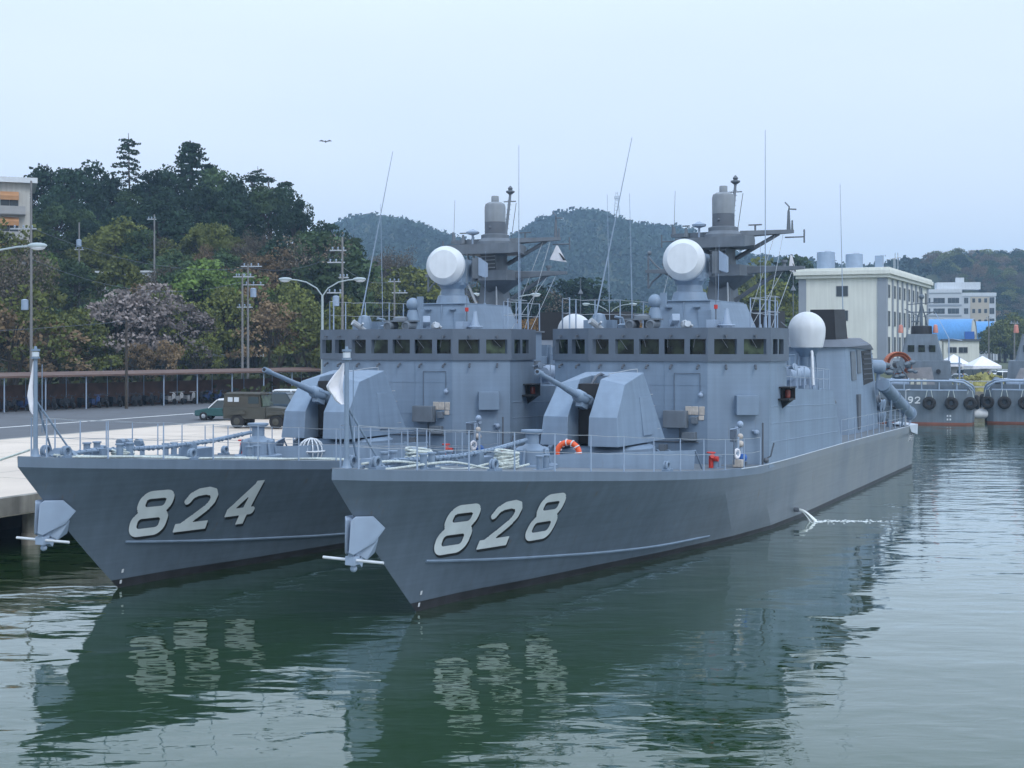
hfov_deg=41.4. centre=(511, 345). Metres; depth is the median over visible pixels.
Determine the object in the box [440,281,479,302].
bare tree
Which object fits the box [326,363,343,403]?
jack flag
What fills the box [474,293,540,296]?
street lamp
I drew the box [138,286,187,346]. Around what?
broadleaf tree
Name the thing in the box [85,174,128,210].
evergreen tree
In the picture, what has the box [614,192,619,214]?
radio tower
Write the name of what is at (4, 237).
broadleaf tree
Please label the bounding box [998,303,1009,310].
broadleaf tree
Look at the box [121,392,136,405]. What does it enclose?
motor scooter
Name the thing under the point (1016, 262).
evergreen tree
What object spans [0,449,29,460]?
mooring line
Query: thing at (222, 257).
evergreen tree
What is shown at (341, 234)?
evergreen tree
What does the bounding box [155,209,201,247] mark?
evergreen tree
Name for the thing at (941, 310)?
window
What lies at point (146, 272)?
hut
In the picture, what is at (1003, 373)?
parked van
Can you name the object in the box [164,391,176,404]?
motor scooter
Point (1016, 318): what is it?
broadleaf tree
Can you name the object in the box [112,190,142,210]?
evergreen tree
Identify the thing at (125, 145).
conifer tree
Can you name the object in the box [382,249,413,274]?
bare tree
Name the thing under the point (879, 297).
office building
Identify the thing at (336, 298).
utility pole
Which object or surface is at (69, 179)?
evergreen tree
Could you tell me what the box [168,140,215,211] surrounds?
conifer tree
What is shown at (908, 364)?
boom reel
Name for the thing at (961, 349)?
window
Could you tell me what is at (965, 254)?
evergreen tree
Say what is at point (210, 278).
broadleaf tree
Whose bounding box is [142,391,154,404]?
motor scooter
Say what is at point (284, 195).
evergreen tree
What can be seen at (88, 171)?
evergreen tree
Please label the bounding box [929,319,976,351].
hangar
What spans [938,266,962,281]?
evergreen tree
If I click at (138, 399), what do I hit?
motor scooter
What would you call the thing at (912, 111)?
sky
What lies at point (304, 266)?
power line
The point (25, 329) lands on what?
broadleaf tree
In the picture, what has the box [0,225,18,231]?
window
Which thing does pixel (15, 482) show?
quay apron
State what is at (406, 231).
distant forest
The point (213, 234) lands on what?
broadleaf tree
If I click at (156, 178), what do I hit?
evergreen tree
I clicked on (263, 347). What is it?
cherry tree
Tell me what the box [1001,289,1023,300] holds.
broadleaf tree
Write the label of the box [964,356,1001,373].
marquee tent
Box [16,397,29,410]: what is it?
motor scooter
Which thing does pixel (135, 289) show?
power line
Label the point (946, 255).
broadleaf tree
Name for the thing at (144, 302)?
cherry tree
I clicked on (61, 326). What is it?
power line
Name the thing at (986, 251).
broadleaf tree
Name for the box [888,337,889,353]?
window
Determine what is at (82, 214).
evergreen tree
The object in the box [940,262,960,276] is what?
broadleaf tree
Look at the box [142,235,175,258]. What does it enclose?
bare tree
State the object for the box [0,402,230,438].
road
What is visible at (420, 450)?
rope coil
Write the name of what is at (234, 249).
bare tree
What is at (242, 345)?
utility pole
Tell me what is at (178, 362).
hedge
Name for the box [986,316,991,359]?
utility pole
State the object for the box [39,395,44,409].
motor scooter
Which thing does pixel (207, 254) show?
cherry tree
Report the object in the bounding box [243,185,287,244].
evergreen tree
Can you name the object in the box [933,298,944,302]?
window
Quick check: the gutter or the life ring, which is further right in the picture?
the life ring
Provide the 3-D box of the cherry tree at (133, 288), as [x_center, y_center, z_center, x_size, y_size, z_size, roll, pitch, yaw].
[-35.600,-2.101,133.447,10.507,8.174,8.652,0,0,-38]
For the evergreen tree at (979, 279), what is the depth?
562.57 m
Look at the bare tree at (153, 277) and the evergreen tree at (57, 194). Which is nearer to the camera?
the bare tree at (153, 277)
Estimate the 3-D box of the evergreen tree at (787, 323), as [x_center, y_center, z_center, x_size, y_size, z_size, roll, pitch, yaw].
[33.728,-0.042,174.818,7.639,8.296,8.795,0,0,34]
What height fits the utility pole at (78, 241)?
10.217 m
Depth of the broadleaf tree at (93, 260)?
153.62 m
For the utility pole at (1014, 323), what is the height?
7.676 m
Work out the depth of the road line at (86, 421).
88.82 m
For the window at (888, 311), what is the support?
in the office building at (879, 297)
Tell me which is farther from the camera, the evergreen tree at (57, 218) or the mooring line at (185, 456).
the evergreen tree at (57, 218)
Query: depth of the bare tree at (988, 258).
592.51 m
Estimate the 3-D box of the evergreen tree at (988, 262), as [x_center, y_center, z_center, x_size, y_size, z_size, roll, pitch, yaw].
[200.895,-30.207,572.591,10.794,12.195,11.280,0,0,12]
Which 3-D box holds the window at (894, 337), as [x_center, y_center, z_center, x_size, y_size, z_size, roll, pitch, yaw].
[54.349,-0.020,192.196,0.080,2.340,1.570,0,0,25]
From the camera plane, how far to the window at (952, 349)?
196.94 m
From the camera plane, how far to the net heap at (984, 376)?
145.19 m
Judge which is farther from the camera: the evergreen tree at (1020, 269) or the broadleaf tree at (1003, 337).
the evergreen tree at (1020, 269)
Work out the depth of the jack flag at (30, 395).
33.88 m
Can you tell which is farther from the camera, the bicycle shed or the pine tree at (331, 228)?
the pine tree at (331, 228)
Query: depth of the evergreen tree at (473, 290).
204.72 m
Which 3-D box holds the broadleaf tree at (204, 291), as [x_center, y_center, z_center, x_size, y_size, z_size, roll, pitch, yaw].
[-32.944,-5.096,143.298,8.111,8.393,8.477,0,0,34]
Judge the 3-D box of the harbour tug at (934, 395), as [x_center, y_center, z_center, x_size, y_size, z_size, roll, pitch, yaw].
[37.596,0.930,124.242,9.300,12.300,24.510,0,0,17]
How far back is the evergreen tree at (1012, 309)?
505.28 m
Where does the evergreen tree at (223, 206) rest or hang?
on the ground
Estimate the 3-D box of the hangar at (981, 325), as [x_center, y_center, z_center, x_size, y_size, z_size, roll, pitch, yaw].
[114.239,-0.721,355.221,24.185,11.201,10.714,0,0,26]
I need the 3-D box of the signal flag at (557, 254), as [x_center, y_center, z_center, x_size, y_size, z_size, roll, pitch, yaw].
[2.046,-4.045,59.875,0.800,0.750,0.060,0,0,23]
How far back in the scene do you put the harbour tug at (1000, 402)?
114.17 m
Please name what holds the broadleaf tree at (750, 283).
on the ground
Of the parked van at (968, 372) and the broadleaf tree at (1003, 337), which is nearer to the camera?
the parked van at (968, 372)
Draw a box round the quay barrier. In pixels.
[968,381,989,386]
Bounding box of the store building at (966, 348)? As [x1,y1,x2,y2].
[940,331,980,368]
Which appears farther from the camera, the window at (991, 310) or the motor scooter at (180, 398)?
the window at (991, 310)
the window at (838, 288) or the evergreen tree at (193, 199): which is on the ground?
the evergreen tree at (193, 199)
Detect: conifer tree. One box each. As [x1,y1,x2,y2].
[102,133,149,195]
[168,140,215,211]
[200,162,217,185]
[243,169,266,191]
[344,235,375,315]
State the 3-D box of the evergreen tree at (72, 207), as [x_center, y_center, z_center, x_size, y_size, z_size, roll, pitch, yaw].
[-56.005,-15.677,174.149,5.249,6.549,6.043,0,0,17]
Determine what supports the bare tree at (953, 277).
on the ground
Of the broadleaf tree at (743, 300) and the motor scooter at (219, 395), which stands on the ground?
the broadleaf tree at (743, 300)
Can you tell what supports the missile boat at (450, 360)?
on the water
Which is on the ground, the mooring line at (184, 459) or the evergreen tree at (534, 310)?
the evergreen tree at (534, 310)
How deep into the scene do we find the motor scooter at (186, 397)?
112.95 m
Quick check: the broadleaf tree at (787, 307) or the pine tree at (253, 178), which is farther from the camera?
the broadleaf tree at (787, 307)
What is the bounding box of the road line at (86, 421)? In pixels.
[0,413,192,427]
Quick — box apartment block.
[0,176,37,263]
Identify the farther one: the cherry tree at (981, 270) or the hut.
the cherry tree at (981, 270)
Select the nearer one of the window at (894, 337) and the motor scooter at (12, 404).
the motor scooter at (12, 404)
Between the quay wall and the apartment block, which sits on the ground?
the apartment block
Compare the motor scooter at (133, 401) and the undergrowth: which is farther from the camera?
the undergrowth
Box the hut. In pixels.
[95,270,157,294]
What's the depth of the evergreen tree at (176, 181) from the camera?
184.63 m
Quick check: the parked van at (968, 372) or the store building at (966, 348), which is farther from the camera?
the store building at (966, 348)
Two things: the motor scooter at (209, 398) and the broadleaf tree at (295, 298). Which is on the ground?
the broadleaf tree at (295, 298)
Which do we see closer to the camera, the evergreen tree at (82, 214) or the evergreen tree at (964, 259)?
the evergreen tree at (82, 214)
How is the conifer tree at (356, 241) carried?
on the ground
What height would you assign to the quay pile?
2.670 m
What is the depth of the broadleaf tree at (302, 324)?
127.87 m
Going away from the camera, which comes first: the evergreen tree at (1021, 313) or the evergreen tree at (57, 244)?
the evergreen tree at (57, 244)
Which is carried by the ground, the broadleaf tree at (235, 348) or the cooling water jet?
the broadleaf tree at (235, 348)
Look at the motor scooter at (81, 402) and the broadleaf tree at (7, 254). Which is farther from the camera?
the broadleaf tree at (7, 254)
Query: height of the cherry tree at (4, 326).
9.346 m
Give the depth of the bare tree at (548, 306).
189.29 m
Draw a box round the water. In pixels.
[0,418,1023,767]
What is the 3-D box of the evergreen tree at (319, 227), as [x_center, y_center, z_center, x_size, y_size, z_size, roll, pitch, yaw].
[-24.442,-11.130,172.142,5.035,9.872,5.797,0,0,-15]
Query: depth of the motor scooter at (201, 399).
113.63 m
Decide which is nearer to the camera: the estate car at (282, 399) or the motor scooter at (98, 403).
the estate car at (282, 399)
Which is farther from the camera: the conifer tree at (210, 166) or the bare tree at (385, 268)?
the bare tree at (385, 268)
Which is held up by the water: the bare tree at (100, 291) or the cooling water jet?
the cooling water jet
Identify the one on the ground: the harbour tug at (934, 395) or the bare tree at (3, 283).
the bare tree at (3, 283)
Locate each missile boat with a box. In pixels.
[16,152,633,587]
[322,130,917,611]
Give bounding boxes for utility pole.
[10,181,36,371]
[74,222,83,306]
[147,214,155,280]
[233,263,263,378]
[236,274,252,378]
[327,237,348,328]
[388,279,406,317]
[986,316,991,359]
[1010,320,1018,359]
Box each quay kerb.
[0,492,41,516]
[975,392,983,408]
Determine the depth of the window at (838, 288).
188.02 m
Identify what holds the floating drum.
on the water
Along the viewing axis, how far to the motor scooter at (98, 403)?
105.32 m
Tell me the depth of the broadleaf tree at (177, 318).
127.49 m
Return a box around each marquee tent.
[944,354,967,373]
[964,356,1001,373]
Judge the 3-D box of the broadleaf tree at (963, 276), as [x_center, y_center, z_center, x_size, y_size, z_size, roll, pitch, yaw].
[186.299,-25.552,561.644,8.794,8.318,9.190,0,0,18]
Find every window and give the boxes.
[0,199,18,205]
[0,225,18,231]
[836,286,847,296]
[888,311,889,325]
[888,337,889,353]
[894,312,895,326]
[894,337,895,351]
[899,337,900,351]
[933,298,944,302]
[933,308,944,313]
[948,298,958,302]
[948,308,958,313]
[950,347,956,352]
[959,347,967,352]
[989,308,993,313]
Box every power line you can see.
[0,321,123,330]
[32,259,239,291]
[37,230,243,269]
[251,253,339,269]
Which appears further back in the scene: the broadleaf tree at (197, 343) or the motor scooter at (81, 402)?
the broadleaf tree at (197, 343)
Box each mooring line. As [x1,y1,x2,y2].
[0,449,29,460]
[53,454,343,458]
[57,455,328,459]
[60,455,343,460]
[361,460,507,468]
[364,461,529,468]
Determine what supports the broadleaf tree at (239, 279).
on the ground
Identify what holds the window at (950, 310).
in the office building at (952, 300)
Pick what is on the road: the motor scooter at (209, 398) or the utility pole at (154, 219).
the motor scooter at (209, 398)
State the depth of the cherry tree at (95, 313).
124.16 m
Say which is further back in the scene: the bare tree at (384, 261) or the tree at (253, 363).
the bare tree at (384, 261)
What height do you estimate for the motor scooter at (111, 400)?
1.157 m
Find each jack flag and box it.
[27,364,32,413]
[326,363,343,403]
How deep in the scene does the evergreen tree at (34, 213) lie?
171.98 m
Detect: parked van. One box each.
[957,369,982,375]
[996,371,1007,378]
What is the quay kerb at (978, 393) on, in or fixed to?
attached to the far quay
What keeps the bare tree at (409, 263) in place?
on the ground
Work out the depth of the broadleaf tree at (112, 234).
156.30 m
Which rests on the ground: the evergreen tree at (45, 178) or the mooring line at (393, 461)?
the evergreen tree at (45, 178)
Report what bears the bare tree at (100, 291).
on the ground
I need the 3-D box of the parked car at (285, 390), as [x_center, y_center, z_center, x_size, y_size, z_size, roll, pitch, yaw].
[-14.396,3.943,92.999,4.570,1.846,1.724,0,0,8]
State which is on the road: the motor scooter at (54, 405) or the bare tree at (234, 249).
the motor scooter at (54, 405)
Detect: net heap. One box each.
[955,374,983,391]
[973,372,1003,385]
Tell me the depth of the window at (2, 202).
154.17 m
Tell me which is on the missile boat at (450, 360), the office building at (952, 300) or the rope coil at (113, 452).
the rope coil at (113, 452)
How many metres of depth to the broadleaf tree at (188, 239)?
161.17 m
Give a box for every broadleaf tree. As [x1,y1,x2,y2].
[0,218,78,335]
[0,241,33,314]
[0,283,82,384]
[5,307,46,371]
[12,266,68,317]
[25,304,128,383]
[29,250,69,284]
[64,239,107,292]
[64,322,124,382]
[82,216,147,268]
[92,254,152,298]
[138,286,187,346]
[142,238,187,269]
[151,301,234,379]
[154,258,240,327]
[172,257,224,311]
[177,331,227,379]
[178,222,217,260]
[189,222,245,264]
[202,285,264,368]
[218,324,257,367]
[221,271,280,328]
[262,277,320,354]
[271,301,330,376]
[279,329,317,363]
[304,294,372,367]
[363,277,406,317]
[372,265,440,326]
[517,319,533,328]
[522,318,537,330]
[703,287,758,309]
[739,256,798,306]
[742,278,798,320]
[922,251,941,266]
[932,251,962,265]
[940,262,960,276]
[948,248,964,255]
[952,274,968,281]
[972,249,994,263]
[979,322,1019,362]
[983,312,1023,359]
[985,319,1021,362]
[993,253,1011,264]
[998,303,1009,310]
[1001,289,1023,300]
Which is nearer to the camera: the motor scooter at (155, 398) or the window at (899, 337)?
the motor scooter at (155, 398)
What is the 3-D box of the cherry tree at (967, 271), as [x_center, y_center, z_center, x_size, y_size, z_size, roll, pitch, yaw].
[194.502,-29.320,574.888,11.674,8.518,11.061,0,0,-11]
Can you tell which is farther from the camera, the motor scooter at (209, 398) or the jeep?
the motor scooter at (209, 398)
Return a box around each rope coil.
[111,449,134,454]
[405,447,432,467]
[493,448,519,468]
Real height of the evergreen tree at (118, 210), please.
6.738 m
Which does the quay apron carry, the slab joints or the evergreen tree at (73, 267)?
the slab joints
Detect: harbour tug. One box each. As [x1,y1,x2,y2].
[877,288,979,424]
[980,304,1023,423]
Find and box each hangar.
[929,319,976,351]
[976,321,997,360]
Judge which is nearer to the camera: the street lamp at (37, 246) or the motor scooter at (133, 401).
the street lamp at (37, 246)
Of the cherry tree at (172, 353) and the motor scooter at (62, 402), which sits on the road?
the motor scooter at (62, 402)
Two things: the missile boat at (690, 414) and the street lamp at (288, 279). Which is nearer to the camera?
the missile boat at (690, 414)
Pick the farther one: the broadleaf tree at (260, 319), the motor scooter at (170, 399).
the broadleaf tree at (260, 319)
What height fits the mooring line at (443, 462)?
0.540 m
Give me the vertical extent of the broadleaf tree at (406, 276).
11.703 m
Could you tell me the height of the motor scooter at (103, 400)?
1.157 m
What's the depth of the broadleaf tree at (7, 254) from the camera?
135.50 m
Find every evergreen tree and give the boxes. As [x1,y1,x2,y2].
[23,163,68,215]
[32,202,81,252]
[32,208,38,219]
[32,216,54,248]
[32,225,73,260]
[36,184,72,227]
[38,167,100,214]
[39,306,63,319]
[52,258,101,308]
[60,198,96,232]
[64,209,102,240]
[67,159,116,213]
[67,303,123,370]
[70,219,101,247]
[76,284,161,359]
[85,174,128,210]
[95,202,144,244]
[95,207,115,226]
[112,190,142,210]
[115,228,162,270]
[126,199,189,241]
[129,169,171,213]
[142,187,184,228]
[144,248,191,281]
[145,164,187,203]
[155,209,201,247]
[157,261,218,310]
[174,181,223,227]
[187,208,209,227]
[191,167,237,214]
[201,198,253,240]
[210,173,257,230]
[210,247,245,276]
[220,193,266,251]
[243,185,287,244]
[249,236,305,276]
[261,186,303,240]
[269,193,315,248]
[273,230,383,321]
[274,254,374,326]
[293,230,317,257]
[312,220,333,237]
[334,228,364,282]
[401,281,436,323]
[465,281,513,303]
[511,280,572,328]
[546,277,617,319]
[608,299,642,312]
[633,307,649,312]
[758,254,815,310]
[785,319,789,327]
[934,260,958,277]
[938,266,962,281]
[950,254,971,270]
[959,251,974,267]
[974,259,995,272]
[975,273,996,291]
[978,330,1002,359]
[991,286,1013,297]
[993,250,1011,257]
[996,294,1011,305]
[996,312,1008,319]
[1003,300,1022,310]
[1005,258,1023,269]
[1011,249,1023,260]
[1014,288,1023,297]
[1015,309,1023,315]
[1016,266,1023,273]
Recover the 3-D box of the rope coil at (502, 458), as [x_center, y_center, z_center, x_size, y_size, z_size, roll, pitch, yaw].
[-0.147,3.058,36.365,0.656,0.567,0.996,0,0,26]
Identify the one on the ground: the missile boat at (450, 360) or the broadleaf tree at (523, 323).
the broadleaf tree at (523, 323)
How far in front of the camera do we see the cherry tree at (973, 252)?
621.10 m
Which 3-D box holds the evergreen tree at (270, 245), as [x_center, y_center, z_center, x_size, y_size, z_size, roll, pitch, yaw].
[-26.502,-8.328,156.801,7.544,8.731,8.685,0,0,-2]
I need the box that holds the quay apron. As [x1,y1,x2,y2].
[0,419,294,517]
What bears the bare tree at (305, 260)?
on the ground
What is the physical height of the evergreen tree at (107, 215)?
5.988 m
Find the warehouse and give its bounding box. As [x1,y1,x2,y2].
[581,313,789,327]
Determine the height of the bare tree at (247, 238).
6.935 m
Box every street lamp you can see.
[0,243,46,250]
[279,277,365,373]
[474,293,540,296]
[582,303,636,311]
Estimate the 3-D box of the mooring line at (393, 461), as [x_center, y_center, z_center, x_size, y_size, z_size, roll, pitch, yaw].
[-1.566,2.996,34.386,0.240,0.610,7.611,0,0,28]
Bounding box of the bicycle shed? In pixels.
[0,367,320,412]
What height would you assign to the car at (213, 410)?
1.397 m
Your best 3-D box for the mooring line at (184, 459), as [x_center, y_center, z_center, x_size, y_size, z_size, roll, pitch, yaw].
[-7.210,3.327,39.722,0.490,1.101,13.962,0,0,36]
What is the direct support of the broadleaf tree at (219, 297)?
on the ground
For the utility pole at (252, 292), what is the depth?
121.92 m
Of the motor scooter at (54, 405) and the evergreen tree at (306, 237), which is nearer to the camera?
the motor scooter at (54, 405)
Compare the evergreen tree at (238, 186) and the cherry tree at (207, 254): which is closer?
the cherry tree at (207, 254)
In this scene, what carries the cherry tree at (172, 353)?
on the ground
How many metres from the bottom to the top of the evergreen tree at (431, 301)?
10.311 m
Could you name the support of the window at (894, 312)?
in the office building at (879, 297)
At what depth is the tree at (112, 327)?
126.84 m
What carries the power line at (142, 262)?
attached to the utility pole at (24, 304)
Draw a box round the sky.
[0,0,1023,265]
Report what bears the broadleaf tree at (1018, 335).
on the ground
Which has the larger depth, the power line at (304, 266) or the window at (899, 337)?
the window at (899, 337)
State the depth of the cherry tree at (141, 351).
120.94 m
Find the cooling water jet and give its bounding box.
[799,508,885,523]
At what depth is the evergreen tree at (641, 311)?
220.55 m
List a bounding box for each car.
[193,398,223,419]
[268,392,294,406]
[273,389,296,392]
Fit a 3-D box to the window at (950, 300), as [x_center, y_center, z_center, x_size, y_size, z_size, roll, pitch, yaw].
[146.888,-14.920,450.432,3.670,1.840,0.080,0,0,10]
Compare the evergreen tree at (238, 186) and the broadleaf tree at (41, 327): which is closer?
the broadleaf tree at (41, 327)
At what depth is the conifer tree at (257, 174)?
189.74 m
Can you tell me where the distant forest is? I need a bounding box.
[331,206,1007,315]
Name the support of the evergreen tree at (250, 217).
on the ground
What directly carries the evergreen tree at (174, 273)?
on the ground
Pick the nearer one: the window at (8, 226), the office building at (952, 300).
the window at (8, 226)
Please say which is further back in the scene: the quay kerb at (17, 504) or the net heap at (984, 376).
the net heap at (984, 376)
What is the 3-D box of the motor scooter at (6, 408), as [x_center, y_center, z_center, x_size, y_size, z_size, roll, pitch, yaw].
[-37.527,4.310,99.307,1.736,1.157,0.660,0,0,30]
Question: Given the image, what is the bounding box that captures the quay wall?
[0,515,21,529]
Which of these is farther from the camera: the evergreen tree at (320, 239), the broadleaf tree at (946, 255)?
the broadleaf tree at (946, 255)
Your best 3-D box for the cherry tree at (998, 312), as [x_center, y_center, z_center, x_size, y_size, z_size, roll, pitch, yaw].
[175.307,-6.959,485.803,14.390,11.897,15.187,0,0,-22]
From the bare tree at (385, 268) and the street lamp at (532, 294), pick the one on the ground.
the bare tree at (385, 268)
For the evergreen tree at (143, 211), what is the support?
on the ground
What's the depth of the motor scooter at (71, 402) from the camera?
103.83 m
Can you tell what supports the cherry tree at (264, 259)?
on the ground
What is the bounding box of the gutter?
[0,420,228,439]
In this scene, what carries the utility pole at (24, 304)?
on the ground
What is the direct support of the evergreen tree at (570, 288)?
on the ground
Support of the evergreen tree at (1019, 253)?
on the ground
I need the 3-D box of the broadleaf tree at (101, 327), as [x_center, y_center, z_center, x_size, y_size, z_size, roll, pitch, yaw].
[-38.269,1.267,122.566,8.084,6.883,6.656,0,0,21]
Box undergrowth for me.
[0,227,401,402]
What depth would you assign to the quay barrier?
140.90 m
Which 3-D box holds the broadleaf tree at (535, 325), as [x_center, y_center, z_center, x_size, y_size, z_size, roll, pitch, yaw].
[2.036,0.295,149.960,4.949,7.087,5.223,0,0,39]
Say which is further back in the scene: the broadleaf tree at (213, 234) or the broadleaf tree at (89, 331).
the broadleaf tree at (213, 234)
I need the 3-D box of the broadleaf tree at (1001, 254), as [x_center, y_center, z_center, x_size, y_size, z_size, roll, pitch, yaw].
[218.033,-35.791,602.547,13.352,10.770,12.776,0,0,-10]
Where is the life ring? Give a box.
[556,439,581,454]
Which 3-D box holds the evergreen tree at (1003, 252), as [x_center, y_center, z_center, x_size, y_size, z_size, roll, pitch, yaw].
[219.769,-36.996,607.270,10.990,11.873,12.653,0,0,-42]
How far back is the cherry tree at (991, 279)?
556.79 m
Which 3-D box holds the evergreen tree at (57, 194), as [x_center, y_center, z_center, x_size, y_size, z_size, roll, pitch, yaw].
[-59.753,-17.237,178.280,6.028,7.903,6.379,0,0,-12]
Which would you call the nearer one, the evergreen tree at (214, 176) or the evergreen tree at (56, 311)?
the evergreen tree at (56, 311)
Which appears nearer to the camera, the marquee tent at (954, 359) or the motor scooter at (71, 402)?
the motor scooter at (71, 402)
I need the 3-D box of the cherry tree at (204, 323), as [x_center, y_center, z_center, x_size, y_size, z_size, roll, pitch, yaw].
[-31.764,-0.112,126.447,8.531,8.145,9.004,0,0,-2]
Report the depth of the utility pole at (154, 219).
149.92 m
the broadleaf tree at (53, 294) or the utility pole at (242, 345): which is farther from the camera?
the broadleaf tree at (53, 294)
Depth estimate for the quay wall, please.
48.58 m
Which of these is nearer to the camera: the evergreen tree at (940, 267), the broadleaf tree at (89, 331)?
the broadleaf tree at (89, 331)
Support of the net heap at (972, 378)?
on the far quay
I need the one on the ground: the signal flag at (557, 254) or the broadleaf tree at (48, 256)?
the broadleaf tree at (48, 256)
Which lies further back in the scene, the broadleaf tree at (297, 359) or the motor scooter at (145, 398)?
the broadleaf tree at (297, 359)
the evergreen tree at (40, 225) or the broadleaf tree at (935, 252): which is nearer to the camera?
the evergreen tree at (40, 225)
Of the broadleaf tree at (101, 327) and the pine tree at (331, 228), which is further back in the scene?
the pine tree at (331, 228)
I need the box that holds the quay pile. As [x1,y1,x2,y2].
[21,513,37,545]
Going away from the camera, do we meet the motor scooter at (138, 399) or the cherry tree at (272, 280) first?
the motor scooter at (138, 399)
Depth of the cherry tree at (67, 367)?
115.73 m
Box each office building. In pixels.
[793,251,932,366]
[929,278,995,320]
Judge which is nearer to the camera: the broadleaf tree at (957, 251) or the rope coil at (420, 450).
the rope coil at (420, 450)
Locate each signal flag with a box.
[550,245,565,261]
[789,255,795,272]
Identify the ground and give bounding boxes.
[0,219,1015,401]
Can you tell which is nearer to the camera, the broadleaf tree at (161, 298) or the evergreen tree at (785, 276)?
the broadleaf tree at (161, 298)
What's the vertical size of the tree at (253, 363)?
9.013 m
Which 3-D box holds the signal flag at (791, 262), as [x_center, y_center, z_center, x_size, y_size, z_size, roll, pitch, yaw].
[11.585,-3.345,55.915,0.322,0.750,0.060,0,0,26]
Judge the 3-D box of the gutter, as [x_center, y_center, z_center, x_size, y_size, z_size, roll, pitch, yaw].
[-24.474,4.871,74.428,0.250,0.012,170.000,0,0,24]
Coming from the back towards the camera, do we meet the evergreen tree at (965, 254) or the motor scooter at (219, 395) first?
the evergreen tree at (965, 254)
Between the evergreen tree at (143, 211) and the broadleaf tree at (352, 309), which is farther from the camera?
the evergreen tree at (143, 211)
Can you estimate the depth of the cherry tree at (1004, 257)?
595.75 m
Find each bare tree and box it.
[0,239,61,312]
[0,253,44,363]
[49,277,69,300]
[92,286,109,298]
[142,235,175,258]
[143,264,177,294]
[227,240,260,274]
[242,229,273,270]
[273,228,351,301]
[368,256,396,293]
[369,254,391,287]
[374,244,416,310]
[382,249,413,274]
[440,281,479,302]
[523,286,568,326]
[940,271,960,281]
[980,254,995,261]
[982,282,1002,292]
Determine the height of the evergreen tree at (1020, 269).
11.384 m
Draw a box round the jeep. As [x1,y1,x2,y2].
[223,392,286,428]
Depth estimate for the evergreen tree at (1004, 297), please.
513.24 m
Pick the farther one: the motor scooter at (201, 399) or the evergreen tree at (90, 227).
the evergreen tree at (90, 227)
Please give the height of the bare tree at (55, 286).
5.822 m
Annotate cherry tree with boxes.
[0,302,60,371]
[0,319,94,383]
[79,289,172,381]
[102,281,185,380]
[112,343,157,381]
[123,283,176,338]
[128,303,220,380]
[149,340,185,380]
[193,243,229,272]
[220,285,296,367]
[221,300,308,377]
[223,247,305,296]
[243,270,288,335]
[252,330,273,362]
[917,253,942,272]
[957,267,975,279]
[967,250,984,268]
[969,264,988,290]
[981,273,1002,286]
[996,256,1009,265]
[996,310,1010,317]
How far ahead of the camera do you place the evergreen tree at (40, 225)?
168.08 m
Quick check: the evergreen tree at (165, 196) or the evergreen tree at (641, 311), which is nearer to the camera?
the evergreen tree at (165, 196)
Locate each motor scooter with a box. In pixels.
[0,396,8,411]
[7,396,17,411]
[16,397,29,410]
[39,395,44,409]
[43,395,57,409]
[56,394,68,408]
[63,394,75,408]
[77,395,89,407]
[89,393,101,407]
[100,393,109,407]
[108,393,122,406]
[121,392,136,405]
[130,392,142,405]
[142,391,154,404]
[153,391,164,404]
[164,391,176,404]
[175,392,184,403]
[183,390,196,403]
[189,391,204,402]
[202,389,212,402]
[212,389,222,401]
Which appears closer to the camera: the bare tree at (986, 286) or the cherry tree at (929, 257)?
the bare tree at (986, 286)
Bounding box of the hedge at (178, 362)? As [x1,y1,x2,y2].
[91,354,263,379]
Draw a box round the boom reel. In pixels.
[884,352,917,383]
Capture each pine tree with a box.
[239,174,277,193]
[259,176,296,240]
[327,223,339,233]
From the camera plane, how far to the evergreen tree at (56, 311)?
134.85 m
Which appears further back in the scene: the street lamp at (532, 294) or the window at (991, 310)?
the window at (991, 310)
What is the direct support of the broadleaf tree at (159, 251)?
on the ground
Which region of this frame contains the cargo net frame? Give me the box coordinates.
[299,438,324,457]
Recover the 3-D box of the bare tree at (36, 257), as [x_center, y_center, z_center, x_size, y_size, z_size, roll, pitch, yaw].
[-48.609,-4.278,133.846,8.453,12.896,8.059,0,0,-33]
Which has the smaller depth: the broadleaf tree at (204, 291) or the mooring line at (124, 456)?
the mooring line at (124, 456)
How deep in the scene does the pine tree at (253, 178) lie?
182.89 m
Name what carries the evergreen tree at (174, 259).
on the ground
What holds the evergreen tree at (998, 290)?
on the ground
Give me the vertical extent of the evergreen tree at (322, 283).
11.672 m
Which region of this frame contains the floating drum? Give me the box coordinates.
[974,405,987,418]
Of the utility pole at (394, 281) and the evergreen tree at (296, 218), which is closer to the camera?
the utility pole at (394, 281)
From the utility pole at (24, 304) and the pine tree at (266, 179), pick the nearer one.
the utility pole at (24, 304)
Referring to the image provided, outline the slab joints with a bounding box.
[1,426,290,478]
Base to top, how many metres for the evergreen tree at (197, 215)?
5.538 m
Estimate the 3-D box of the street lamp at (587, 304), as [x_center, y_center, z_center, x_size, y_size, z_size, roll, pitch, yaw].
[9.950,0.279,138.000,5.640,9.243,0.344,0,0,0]
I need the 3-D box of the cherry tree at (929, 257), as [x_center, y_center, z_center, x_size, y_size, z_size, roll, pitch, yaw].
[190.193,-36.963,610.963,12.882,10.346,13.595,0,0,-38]
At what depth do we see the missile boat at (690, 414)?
45.10 m
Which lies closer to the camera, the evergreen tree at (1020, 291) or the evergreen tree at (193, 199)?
the evergreen tree at (193, 199)

